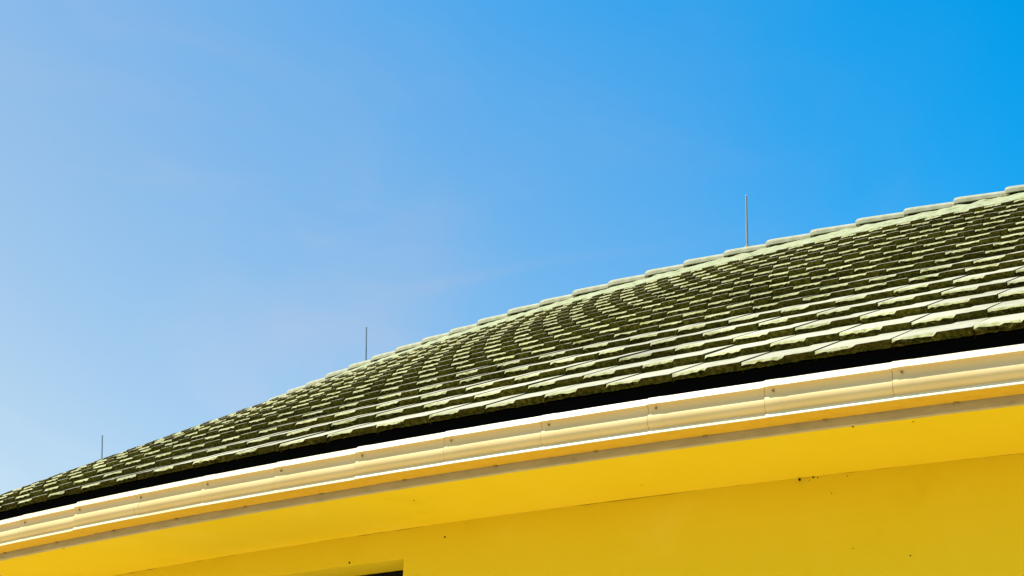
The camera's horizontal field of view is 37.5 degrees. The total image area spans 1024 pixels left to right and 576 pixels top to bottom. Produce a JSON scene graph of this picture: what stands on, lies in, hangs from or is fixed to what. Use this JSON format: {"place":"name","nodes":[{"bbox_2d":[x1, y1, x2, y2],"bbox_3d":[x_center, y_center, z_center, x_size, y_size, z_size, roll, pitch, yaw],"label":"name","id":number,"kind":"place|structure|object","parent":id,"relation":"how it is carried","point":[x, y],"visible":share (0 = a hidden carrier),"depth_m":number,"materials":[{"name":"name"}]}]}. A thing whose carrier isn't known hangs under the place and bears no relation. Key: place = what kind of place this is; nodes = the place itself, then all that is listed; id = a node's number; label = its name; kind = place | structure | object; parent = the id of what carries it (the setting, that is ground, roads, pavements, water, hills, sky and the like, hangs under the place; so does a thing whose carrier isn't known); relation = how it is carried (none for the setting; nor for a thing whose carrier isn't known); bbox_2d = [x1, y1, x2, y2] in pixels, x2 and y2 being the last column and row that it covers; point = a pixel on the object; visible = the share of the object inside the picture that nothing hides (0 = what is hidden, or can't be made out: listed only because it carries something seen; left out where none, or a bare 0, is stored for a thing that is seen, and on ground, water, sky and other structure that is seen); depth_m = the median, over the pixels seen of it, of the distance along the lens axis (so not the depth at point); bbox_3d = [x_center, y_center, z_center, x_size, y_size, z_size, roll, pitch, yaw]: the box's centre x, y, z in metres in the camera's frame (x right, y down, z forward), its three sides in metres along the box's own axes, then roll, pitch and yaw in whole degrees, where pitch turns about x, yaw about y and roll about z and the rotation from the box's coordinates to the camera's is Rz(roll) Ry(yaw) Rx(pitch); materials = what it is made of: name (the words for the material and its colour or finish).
{"place":"outdoors","nodes":[
{"label":"outdoors","id":0,"kind":"place"},
{"bbox_2d":[0,0,1023,494],"label":"sky","id":1,"kind":"structure","parent":0,"point":[208,208],"materials":[{"name":"blue"}]},
{"label":"ground","id":2,"kind":"structure","parent":0,"visible":0},
{"bbox_2d":[0,185,1023,575],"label":"house","id":3,"kind":"structure","parent":2,"relation":"on","point":[840,401],"depth_m":7.40,"materials":[{"name":"yellow"}]},
{"bbox_2d":[101,435,102,458],"bbox_3d":[-5.314,2.250,19.564,0.122,0.714,0.062,2,-23,0],"label":"lightning rod","id":4,"kind":"object","parent":3,"relation":"on","point":[102,448],"visible":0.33,"depth_m":19.62,"materials":[{"name":"silver metal"}]},
{"bbox_2d":[365,326,366,360],"bbox_3d":[-1.581,0.653,16.450,0.067,0.501,0.062,2,-23,0],"label":"lightning rod","id":5,"kind":"object","parent":3,"relation":"on","point":[366,345],"visible":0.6,"depth_m":16.45,"materials":[{"name":"silver metal"}]},
{"bbox_2d":[362,570,402,575],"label":"window","id":6,"kind":"structure","parent":3,"relation":"in","point":[395,573],"depth_m":8.36,"materials":[{"name":"black glass"}]},
{"bbox_2d":[745,195,753,252],"bbox_3d":[2.084,-0.578,13.388,0.150,0.550,0.063,-14,-28,34],"label":"lightning rod","id":7,"kind":"object","parent":3,"relation":"on","point":[747,245],"visible":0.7,"depth_m":13.38,"materials":[{"name":"silver metal"}]}
]}

